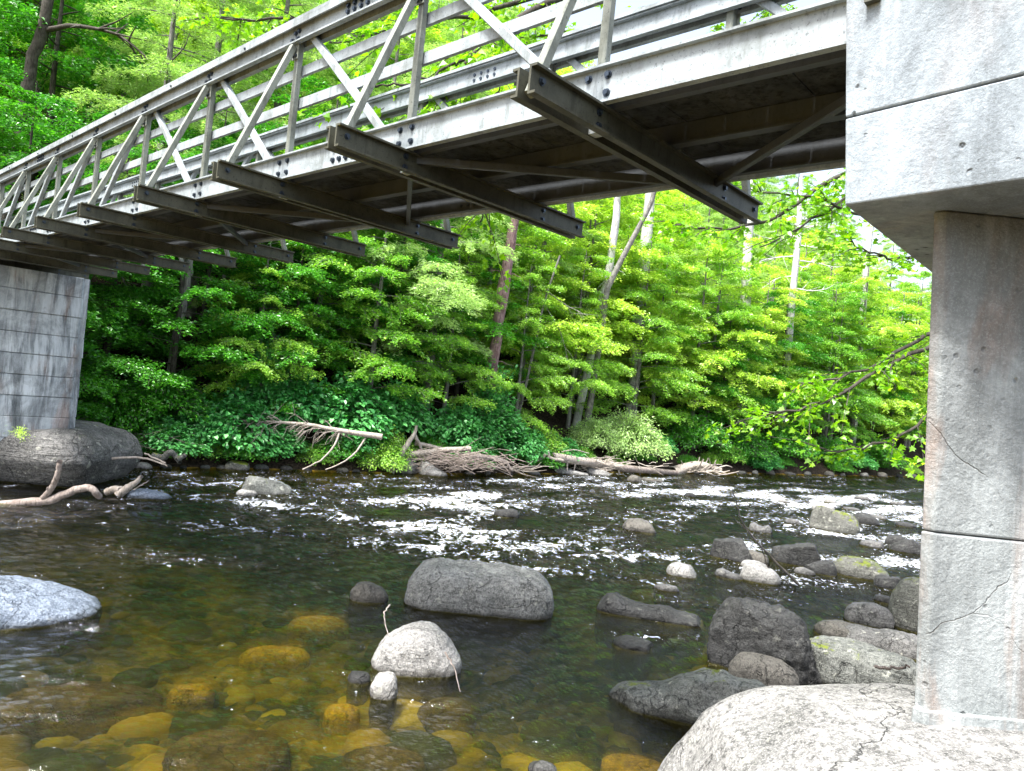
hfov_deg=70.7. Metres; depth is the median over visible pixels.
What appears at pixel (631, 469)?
driftwood log
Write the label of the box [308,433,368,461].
shrub
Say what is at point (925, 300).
hemlock tree
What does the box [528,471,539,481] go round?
rock
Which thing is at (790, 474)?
rock
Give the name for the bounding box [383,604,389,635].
twig
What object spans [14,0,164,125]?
broadleaf tree
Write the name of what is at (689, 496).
rock
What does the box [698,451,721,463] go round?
shrub
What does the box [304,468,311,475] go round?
rock
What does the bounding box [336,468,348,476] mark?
rock
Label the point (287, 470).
rock
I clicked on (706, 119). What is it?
footbridge
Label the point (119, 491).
driftwood log
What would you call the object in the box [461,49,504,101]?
broadleaf tree
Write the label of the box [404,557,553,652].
boulder
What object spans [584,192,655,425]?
leaning tree
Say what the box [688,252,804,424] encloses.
broadleaf tree
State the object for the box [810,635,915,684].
rock
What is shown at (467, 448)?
driftwood log
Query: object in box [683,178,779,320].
hemlock tree
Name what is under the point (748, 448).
shrub
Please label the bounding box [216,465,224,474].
rock
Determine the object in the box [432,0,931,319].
sky
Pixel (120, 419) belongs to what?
shrub
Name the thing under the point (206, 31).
broadleaf tree
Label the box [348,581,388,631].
rock
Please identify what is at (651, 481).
rock
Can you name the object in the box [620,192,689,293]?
broadleaf tree
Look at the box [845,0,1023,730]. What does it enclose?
concrete pier
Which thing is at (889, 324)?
broadleaf tree
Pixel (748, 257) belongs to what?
dead tree
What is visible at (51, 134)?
broadleaf tree
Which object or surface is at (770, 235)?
broadleaf tree
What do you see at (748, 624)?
boulder
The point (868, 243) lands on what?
dead tree
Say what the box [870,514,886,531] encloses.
rock
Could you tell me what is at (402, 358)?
broadleaf tree
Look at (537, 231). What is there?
broadleaf tree
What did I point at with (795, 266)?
dead tree
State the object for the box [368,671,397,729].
rock
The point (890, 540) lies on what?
rock
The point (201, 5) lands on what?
broadleaf tree
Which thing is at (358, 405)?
shrub
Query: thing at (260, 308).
dead tree
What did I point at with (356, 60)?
hemlock tree
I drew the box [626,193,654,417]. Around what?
dead tree
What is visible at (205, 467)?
rock
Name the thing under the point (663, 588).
rock
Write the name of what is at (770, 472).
rock
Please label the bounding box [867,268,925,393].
broadleaf tree
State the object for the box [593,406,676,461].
shrub
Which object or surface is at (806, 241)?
broadleaf tree
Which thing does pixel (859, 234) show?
hemlock tree
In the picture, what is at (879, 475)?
rock
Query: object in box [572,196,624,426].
dead tree
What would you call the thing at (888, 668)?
twig
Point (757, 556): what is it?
rock
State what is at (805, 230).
broadleaf tree
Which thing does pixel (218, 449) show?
shrub
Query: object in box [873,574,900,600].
rock
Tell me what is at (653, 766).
submerged stone
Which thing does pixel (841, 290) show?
broadleaf tree
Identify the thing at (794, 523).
rock
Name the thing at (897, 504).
rock
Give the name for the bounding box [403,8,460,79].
broadleaf tree
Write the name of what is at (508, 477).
rock
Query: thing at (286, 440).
shrub
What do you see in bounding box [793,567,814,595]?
rock
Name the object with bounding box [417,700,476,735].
submerged stone
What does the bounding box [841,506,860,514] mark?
rock
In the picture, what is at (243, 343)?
broadleaf tree
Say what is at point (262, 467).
rock
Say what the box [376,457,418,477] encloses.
boulder
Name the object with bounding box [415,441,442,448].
driftwood log
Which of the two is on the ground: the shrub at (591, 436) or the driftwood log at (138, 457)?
the shrub at (591, 436)
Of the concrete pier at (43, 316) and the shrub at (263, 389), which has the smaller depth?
the concrete pier at (43, 316)
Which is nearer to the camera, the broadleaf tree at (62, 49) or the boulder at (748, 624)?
the boulder at (748, 624)
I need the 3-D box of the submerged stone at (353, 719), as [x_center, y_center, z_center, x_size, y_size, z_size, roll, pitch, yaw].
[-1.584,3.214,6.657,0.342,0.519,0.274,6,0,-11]
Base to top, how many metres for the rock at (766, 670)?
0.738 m
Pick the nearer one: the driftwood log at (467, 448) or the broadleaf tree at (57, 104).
the broadleaf tree at (57, 104)
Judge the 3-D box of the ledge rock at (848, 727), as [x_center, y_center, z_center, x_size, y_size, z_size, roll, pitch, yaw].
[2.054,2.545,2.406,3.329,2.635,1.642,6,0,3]
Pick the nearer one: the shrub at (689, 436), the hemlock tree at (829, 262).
the shrub at (689, 436)
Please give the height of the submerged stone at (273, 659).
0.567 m
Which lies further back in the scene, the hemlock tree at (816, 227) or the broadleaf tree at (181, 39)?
the hemlock tree at (816, 227)
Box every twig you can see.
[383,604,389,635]
[444,652,460,691]
[730,488,799,585]
[874,664,909,670]
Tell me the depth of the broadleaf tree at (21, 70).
29.25 m
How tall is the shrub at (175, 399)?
1.938 m
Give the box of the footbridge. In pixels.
[0,0,880,278]
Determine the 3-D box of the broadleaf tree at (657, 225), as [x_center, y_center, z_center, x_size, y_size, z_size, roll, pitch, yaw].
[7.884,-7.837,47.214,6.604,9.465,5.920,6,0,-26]
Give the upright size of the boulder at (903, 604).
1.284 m
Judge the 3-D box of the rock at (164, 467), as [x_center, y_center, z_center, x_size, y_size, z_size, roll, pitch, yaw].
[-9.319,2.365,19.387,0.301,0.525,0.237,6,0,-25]
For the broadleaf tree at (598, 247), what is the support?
on the ground
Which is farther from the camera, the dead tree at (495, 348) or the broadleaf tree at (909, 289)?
the broadleaf tree at (909, 289)
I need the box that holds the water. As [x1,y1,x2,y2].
[0,467,923,770]
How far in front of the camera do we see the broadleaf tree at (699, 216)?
62.47 m
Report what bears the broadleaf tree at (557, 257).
on the ground
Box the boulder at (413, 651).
[370,620,461,703]
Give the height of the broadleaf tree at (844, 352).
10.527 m
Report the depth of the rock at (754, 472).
36.98 m
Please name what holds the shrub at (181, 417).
on the ground
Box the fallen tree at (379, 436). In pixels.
[230,406,382,469]
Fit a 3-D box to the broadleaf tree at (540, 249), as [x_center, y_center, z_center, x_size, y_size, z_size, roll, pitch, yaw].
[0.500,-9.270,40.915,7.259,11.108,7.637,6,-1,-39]
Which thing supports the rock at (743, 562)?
in the water
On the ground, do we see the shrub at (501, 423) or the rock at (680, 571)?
the shrub at (501, 423)
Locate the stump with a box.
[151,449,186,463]
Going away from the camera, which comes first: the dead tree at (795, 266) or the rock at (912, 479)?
the dead tree at (795, 266)
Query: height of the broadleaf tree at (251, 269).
9.061 m
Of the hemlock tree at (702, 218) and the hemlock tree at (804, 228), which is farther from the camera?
the hemlock tree at (804, 228)
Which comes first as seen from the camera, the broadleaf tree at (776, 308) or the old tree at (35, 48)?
the old tree at (35, 48)
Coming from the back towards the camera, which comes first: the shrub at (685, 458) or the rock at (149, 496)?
the shrub at (685, 458)
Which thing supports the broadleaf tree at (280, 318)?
on the ground
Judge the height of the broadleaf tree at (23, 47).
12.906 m
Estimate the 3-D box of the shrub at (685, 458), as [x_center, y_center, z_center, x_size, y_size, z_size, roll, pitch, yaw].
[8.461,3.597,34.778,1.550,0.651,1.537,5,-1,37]
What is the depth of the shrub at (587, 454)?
29.75 m
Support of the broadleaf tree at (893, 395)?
on the ground
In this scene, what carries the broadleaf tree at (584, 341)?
on the ground
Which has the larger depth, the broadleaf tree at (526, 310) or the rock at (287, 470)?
the broadleaf tree at (526, 310)
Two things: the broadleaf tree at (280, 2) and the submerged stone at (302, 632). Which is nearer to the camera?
the submerged stone at (302, 632)
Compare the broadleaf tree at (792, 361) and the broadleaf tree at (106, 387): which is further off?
the broadleaf tree at (792, 361)
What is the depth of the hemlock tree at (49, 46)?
32.17 m
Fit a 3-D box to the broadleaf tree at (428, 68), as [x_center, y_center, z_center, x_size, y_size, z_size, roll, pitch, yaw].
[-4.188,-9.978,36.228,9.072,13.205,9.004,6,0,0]
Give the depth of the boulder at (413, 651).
7.39 m
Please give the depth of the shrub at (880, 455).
46.03 m
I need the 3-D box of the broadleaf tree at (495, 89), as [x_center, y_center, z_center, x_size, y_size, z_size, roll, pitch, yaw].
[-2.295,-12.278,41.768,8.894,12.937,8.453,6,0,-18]
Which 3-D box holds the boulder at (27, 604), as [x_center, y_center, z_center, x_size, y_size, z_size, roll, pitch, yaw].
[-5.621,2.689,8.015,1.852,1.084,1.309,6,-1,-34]
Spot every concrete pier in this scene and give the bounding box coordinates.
[0,265,89,440]
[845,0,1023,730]
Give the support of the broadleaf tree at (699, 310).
on the ground
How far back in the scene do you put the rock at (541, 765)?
5.74 m
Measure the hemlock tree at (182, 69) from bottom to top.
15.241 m
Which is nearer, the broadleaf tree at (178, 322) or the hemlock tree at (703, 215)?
the broadleaf tree at (178, 322)
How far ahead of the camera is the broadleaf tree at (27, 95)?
17.80 m
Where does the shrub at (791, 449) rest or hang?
on the ground
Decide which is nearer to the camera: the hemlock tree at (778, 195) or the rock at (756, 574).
the rock at (756, 574)
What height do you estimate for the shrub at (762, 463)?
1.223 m
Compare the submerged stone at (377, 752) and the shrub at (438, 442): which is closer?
the submerged stone at (377, 752)
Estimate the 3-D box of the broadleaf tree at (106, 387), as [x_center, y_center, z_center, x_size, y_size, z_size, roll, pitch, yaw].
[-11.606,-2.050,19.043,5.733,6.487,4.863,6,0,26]
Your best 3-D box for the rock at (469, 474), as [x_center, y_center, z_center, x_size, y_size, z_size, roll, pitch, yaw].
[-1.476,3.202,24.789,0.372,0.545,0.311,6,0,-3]
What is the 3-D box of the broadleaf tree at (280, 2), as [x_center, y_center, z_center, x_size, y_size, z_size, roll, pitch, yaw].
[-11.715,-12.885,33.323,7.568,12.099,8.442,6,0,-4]
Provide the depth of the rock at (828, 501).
27.15 m
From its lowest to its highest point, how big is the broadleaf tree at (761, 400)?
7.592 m
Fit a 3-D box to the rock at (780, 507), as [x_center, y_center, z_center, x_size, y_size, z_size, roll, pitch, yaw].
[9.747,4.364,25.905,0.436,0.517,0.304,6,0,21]
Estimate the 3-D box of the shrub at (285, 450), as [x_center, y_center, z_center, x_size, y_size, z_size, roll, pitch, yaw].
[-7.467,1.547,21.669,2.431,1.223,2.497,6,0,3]
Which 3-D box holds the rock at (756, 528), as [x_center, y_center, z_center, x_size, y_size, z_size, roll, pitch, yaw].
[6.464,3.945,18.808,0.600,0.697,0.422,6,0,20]
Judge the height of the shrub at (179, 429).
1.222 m
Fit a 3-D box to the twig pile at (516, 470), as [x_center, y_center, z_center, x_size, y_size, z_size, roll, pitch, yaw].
[-0.853,3.085,25.837,4.679,1.186,1.541,6,0,11]
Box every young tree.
[214,275,225,383]
[824,340,837,439]
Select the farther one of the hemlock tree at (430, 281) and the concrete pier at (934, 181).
the hemlock tree at (430, 281)
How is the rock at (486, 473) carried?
on the ground
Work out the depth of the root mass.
33.70 m
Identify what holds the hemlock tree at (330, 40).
on the ground
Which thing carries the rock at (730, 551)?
on the ground
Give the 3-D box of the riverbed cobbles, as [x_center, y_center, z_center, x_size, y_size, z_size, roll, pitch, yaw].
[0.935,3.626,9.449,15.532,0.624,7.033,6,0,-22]
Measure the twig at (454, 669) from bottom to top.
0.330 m
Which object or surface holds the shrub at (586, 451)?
on the ground
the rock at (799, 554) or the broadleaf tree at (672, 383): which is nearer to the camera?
the rock at (799, 554)
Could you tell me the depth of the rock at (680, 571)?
12.85 m
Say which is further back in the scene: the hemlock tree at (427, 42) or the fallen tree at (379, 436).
the hemlock tree at (427, 42)
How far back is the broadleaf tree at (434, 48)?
49.51 m
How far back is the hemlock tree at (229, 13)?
38.53 m
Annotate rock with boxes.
[0,420,142,512]
[126,488,171,522]
[133,462,151,477]
[160,464,171,473]
[180,465,186,472]
[200,465,209,473]
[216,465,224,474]
[224,460,249,482]
[235,489,256,514]
[241,476,291,518]
[253,464,268,473]
[280,466,292,474]
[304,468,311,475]
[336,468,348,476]
[346,671,369,706]
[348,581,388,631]
[352,469,359,477]
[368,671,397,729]
[419,461,446,489]
[464,471,474,479]
[484,470,489,479]
[493,508,518,535]
[504,472,512,479]
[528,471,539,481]
[528,760,556,770]
[554,466,588,487]
[586,467,609,487]
[594,592,705,657]
[608,667,765,755]
[612,635,653,680]
[620,518,657,552]
[627,475,641,493]
[641,477,663,494]
[653,584,679,608]
[658,683,1023,770]
[666,562,696,600]
[684,493,695,508]
[701,538,752,586]
[715,568,743,601]
[728,652,799,685]
[736,470,746,479]
[740,560,766,572]
[740,561,780,604]
[748,522,771,549]
[749,550,769,566]
[752,470,757,479]
[766,470,774,479]
[769,542,820,592]
[777,500,789,513]
[784,471,795,480]
[784,518,799,538]
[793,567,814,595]
[804,471,810,480]
[804,560,836,597]
[806,505,859,551]
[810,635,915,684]
[811,502,834,510]
[813,619,851,636]
[824,471,833,481]
[824,499,836,509]
[834,556,888,602]
[840,473,845,480]
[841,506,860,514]
[844,602,894,629]
[845,624,916,662]
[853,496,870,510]
[853,512,879,539]
[859,540,884,561]
[860,473,868,480]
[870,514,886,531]
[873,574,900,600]
[874,594,889,607]
[876,472,887,482]
[884,535,905,558]
[888,539,920,573]
[889,502,904,515]
[895,474,902,482]
[895,522,916,538]
[907,474,917,482]
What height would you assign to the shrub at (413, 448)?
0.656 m
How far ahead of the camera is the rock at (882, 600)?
12.47 m
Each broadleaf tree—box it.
[0,0,121,132]
[0,0,155,194]
[0,0,198,282]
[0,13,67,131]
[0,57,145,395]
[0,77,103,360]
[3,0,71,110]
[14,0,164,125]
[16,185,174,423]
[61,110,216,381]
[64,0,256,172]
[78,148,267,418]
[83,0,283,128]
[84,100,337,383]
[153,0,228,50]
[154,2,284,82]
[174,0,347,251]
[186,233,367,417]
[188,239,325,398]
[205,100,415,376]
[211,66,422,365]
[218,0,317,133]
[279,229,473,404]
[313,0,450,115]
[319,219,497,387]
[380,227,514,413]
[385,40,463,223]
[389,57,487,287]
[393,214,549,401]
[397,221,523,318]
[402,31,471,220]
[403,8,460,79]
[405,215,570,378]
[429,0,455,42]
[430,85,512,268]
[442,9,510,56]
[459,201,629,403]
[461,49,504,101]
[463,222,571,272]
[465,265,579,432]
[504,195,682,396]
[507,211,612,350]
[514,201,620,284]
[515,247,637,428]
[523,195,660,402]
[556,60,595,74]
[573,241,710,427]
[576,189,723,390]
[589,196,671,360]
[591,196,679,315]
[602,194,661,272]
[607,243,720,425]
[611,234,770,427]
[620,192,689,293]
[629,192,736,323]
[629,229,788,425]
[676,305,783,435]
[683,198,735,275]
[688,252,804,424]
[712,197,775,324]
[714,252,837,421]
[714,272,832,435]
[718,291,833,443]
[730,205,803,326]
[747,270,844,431]
[758,215,872,373]
[762,241,812,331]
[776,252,901,421]
[782,198,826,291]
[782,261,872,368]
[789,297,900,441]
[794,281,883,441]
[802,250,929,443]
[830,261,891,396]
[832,306,927,438]
[833,251,886,323]
[857,289,929,443]
[860,270,931,448]
[860,288,930,447]
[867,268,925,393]
[897,319,929,441]
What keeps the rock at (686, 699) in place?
on the ground
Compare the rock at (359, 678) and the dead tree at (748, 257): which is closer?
the rock at (359, 678)
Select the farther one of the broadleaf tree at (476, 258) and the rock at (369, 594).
the broadleaf tree at (476, 258)
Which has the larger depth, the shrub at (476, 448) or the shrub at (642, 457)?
the shrub at (642, 457)
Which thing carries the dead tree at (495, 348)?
on the ground
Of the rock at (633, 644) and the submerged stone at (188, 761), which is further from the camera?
the rock at (633, 644)
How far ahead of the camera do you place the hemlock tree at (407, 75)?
30.69 m
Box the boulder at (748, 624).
[706,596,822,685]
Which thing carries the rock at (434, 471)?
on the ground
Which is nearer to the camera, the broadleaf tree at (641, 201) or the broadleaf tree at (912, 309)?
the broadleaf tree at (641, 201)
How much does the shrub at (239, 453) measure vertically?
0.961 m
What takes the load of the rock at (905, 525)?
in the water
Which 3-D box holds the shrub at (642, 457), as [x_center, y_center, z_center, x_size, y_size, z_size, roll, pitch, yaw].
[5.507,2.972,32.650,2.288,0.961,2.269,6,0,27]
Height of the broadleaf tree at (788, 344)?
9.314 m
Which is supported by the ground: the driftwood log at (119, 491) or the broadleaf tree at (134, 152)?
the broadleaf tree at (134, 152)
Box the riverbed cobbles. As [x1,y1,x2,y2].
[0,589,844,770]
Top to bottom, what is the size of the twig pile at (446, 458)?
1.780 m
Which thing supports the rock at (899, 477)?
on the ground
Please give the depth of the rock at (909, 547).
17.77 m
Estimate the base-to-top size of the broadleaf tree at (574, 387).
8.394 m
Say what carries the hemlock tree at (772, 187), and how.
on the ground
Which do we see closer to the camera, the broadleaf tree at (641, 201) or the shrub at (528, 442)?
the shrub at (528, 442)
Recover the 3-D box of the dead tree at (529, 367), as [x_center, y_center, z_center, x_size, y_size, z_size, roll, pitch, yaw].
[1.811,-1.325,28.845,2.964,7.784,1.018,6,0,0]
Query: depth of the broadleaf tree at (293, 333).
25.04 m
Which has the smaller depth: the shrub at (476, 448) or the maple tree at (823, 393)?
the maple tree at (823, 393)
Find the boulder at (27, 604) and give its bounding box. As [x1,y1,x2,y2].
[0,575,102,661]
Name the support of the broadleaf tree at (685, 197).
on the ground
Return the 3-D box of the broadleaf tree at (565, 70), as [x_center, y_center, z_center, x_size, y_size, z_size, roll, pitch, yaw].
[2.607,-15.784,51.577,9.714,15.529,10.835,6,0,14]
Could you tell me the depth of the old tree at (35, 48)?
21.91 m
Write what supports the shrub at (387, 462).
on the ground
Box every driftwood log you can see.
[0,460,102,509]
[104,475,148,497]
[112,453,167,466]
[388,425,422,472]
[405,446,470,457]
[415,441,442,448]
[450,462,540,471]
[458,454,506,463]
[527,449,622,473]
[617,464,678,474]
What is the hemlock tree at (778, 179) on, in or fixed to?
on the ground
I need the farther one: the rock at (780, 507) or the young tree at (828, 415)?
the young tree at (828, 415)
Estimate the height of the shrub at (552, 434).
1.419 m
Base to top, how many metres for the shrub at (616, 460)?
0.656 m
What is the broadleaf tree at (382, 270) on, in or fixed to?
on the ground
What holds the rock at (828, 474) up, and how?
on the ground
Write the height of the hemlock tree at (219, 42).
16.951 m
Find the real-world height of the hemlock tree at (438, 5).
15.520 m
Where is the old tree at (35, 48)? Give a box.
[1,0,189,219]
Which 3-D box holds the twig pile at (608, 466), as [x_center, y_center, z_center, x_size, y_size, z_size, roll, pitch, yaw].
[2.144,3.153,29.023,8.820,1.372,2.113,6,0,0]
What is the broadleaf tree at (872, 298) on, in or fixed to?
on the ground
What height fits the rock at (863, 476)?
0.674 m
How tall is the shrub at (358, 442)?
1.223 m
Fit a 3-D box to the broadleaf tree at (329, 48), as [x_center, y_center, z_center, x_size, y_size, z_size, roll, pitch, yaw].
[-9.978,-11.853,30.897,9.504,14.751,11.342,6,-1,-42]
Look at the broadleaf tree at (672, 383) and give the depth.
34.47 m
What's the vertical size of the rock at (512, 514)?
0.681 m
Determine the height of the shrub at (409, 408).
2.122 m
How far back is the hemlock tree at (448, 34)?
31.15 m
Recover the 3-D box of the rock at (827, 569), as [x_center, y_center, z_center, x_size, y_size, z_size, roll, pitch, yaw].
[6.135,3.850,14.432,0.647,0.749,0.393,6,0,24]
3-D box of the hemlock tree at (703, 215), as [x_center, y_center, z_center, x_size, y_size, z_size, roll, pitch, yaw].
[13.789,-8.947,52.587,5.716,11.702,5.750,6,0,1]
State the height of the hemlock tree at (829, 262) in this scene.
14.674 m
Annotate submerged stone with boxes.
[0,681,162,741]
[162,728,290,770]
[166,683,214,711]
[238,645,309,672]
[287,615,348,646]
[322,703,359,735]
[341,745,425,770]
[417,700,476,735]
[600,753,660,770]
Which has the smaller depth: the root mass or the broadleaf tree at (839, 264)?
the root mass
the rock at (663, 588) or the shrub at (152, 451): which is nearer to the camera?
the rock at (663, 588)
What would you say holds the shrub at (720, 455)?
on the ground
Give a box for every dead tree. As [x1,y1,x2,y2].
[97,259,192,376]
[258,307,279,397]
[476,217,520,415]
[519,255,590,413]
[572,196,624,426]
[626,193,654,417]
[734,179,756,432]
[740,175,842,431]
[848,224,873,445]
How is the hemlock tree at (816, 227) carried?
on the ground
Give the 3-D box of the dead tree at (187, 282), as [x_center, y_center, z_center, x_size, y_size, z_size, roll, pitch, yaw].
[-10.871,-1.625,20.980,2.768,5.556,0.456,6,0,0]
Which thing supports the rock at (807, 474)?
on the ground
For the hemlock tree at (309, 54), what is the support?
on the ground
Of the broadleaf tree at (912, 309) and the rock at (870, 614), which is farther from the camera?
the broadleaf tree at (912, 309)
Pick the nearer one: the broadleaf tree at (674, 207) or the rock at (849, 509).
the rock at (849, 509)
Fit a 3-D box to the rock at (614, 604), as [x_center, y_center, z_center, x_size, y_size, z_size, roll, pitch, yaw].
[1.959,3.506,10.308,1.563,0.912,0.549,6,0,13]
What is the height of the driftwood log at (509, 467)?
0.363 m
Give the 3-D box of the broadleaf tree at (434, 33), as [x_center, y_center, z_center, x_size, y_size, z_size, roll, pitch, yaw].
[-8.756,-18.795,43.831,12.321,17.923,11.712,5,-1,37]
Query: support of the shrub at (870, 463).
on the ground
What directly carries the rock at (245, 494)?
in the water
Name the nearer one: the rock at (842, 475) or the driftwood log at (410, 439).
the driftwood log at (410, 439)
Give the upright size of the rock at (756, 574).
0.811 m
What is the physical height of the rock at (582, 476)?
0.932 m
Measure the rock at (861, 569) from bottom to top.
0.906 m
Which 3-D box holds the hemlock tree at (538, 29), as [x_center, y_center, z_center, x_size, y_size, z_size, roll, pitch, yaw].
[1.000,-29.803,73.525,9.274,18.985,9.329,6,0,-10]
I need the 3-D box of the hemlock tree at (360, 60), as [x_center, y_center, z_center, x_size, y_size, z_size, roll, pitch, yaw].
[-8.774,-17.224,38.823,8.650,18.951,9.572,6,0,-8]
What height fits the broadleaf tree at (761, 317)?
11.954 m
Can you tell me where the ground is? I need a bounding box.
[0,53,925,770]
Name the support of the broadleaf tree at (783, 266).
on the ground
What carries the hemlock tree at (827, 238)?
on the ground
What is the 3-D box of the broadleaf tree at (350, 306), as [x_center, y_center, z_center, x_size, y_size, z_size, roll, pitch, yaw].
[-6.429,-4.599,25.308,6.944,10.183,6.996,6,0,-4]
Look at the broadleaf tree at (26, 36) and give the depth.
25.80 m
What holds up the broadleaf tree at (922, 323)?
on the ground
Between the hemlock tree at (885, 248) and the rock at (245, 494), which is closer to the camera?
the rock at (245, 494)
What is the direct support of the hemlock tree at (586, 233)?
on the ground
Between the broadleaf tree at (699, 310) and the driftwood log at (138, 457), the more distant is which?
the broadleaf tree at (699, 310)
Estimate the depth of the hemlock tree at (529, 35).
67.79 m
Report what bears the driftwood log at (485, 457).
on the twig pile at (446, 458)
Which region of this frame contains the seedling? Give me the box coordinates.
[3,425,28,439]
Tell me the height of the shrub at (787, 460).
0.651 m
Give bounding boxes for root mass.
[669,457,738,475]
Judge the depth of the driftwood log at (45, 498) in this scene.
13.23 m
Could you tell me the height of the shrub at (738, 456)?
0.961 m
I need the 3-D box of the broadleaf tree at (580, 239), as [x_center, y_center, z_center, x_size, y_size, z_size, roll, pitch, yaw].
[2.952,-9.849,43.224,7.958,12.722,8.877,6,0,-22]
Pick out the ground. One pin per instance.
(544, 507)
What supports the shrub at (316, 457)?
on the ground
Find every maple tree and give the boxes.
[177,0,797,292]
[637,168,929,480]
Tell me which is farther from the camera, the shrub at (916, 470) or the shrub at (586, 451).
the shrub at (916, 470)
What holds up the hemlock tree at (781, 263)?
on the ground
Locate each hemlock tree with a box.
[0,0,121,113]
[17,0,261,352]
[29,0,182,179]
[81,0,293,317]
[150,0,362,286]
[181,0,331,110]
[265,0,377,106]
[286,15,404,277]
[289,0,406,121]
[327,9,477,328]
[330,0,521,412]
[363,10,524,353]
[374,4,442,92]
[425,0,450,43]
[478,199,613,394]
[487,7,517,91]
[495,0,523,47]
[510,27,539,50]
[512,1,550,85]
[561,195,632,302]
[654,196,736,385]
[676,210,738,312]
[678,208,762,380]
[679,192,732,276]
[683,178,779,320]
[731,198,813,366]
[737,178,785,253]
[754,178,788,264]
[756,175,802,215]
[764,174,819,264]
[785,197,817,326]
[800,188,858,323]
[800,214,861,356]
[808,200,838,269]
[824,199,865,268]
[863,239,919,375]
[897,274,931,437]
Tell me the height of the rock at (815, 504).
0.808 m
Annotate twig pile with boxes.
[106,424,200,454]
[397,438,527,473]
[481,461,551,477]
[565,452,670,473]
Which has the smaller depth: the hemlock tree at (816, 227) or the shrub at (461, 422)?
the shrub at (461, 422)
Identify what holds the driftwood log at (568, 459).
on the twig pile at (608, 466)
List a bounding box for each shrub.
[75,378,171,437]
[101,363,222,428]
[110,417,171,444]
[134,415,217,458]
[142,438,183,458]
[172,395,243,444]
[186,438,231,459]
[191,385,288,451]
[210,429,282,461]
[224,330,296,421]
[228,422,303,457]
[253,370,348,429]
[259,414,310,454]
[293,443,341,465]
[294,371,403,438]
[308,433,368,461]
[320,421,391,454]
[354,442,411,473]
[358,423,414,458]
[364,377,442,437]
[370,449,410,464]
[400,443,428,461]
[411,433,454,456]
[416,401,499,452]
[435,434,496,468]
[461,364,524,447]
[483,419,550,465]
[493,444,521,458]
[516,449,565,470]
[530,422,572,455]
[549,433,588,460]
[565,414,627,451]
[578,443,597,458]
[578,447,595,465]
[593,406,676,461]
[602,453,629,464]
[616,445,657,461]
[646,430,679,456]
[661,408,739,454]
[677,453,699,463]
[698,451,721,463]
[704,441,748,463]
[709,422,781,462]
[715,448,749,460]
[746,449,786,471]
[759,422,822,459]
[778,454,796,466]
[794,452,816,461]
[809,432,865,471]
[825,458,856,472]
[845,451,879,470]
[852,435,908,472]
[878,460,889,468]
[903,465,923,473]
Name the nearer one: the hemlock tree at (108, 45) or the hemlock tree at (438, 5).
the hemlock tree at (108, 45)
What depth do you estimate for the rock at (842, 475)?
41.93 m
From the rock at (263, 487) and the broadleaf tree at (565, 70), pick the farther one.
the broadleaf tree at (565, 70)
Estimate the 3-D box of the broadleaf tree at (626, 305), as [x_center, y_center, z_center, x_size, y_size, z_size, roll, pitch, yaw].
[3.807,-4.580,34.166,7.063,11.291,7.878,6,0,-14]
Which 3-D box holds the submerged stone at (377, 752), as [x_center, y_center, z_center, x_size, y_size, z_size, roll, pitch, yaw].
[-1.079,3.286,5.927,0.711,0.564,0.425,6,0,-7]
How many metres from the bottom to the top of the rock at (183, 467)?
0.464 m
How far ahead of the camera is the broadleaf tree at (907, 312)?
53.38 m
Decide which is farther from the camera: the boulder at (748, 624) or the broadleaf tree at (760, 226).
the broadleaf tree at (760, 226)
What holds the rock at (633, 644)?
on the ground
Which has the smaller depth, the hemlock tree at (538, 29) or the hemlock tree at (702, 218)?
the hemlock tree at (702, 218)
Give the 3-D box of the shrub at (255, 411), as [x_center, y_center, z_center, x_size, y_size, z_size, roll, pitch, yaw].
[-8.201,1.001,21.441,3.208,2.016,3.294,6,0,-10]
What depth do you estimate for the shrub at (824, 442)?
43.09 m
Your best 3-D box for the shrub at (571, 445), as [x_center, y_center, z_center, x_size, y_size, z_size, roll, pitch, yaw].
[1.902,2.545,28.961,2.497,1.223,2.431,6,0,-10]
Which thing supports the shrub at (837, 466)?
on the ground
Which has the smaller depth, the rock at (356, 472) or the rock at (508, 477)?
the rock at (356, 472)
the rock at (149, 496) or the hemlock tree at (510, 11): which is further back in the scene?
the hemlock tree at (510, 11)
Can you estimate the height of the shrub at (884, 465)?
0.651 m
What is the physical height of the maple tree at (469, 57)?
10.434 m
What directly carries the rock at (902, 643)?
on the ground
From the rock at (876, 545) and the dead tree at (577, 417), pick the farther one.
the dead tree at (577, 417)
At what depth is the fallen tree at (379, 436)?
21.25 m
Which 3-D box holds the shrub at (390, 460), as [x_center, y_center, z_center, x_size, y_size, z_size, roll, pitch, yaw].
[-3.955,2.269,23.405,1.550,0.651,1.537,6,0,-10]
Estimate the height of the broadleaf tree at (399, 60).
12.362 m
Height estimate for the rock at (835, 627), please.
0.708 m
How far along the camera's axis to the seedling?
13.99 m
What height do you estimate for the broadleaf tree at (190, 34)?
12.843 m
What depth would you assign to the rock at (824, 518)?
20.09 m
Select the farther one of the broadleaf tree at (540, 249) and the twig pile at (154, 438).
the broadleaf tree at (540, 249)
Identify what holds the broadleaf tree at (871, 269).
on the ground
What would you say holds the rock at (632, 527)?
on the ground
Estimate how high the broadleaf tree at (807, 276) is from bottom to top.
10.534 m
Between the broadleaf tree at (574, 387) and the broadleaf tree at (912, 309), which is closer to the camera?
the broadleaf tree at (574, 387)
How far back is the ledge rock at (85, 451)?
15.38 m
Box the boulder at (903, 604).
[888,576,918,634]
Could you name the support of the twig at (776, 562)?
on the rock at (756, 574)

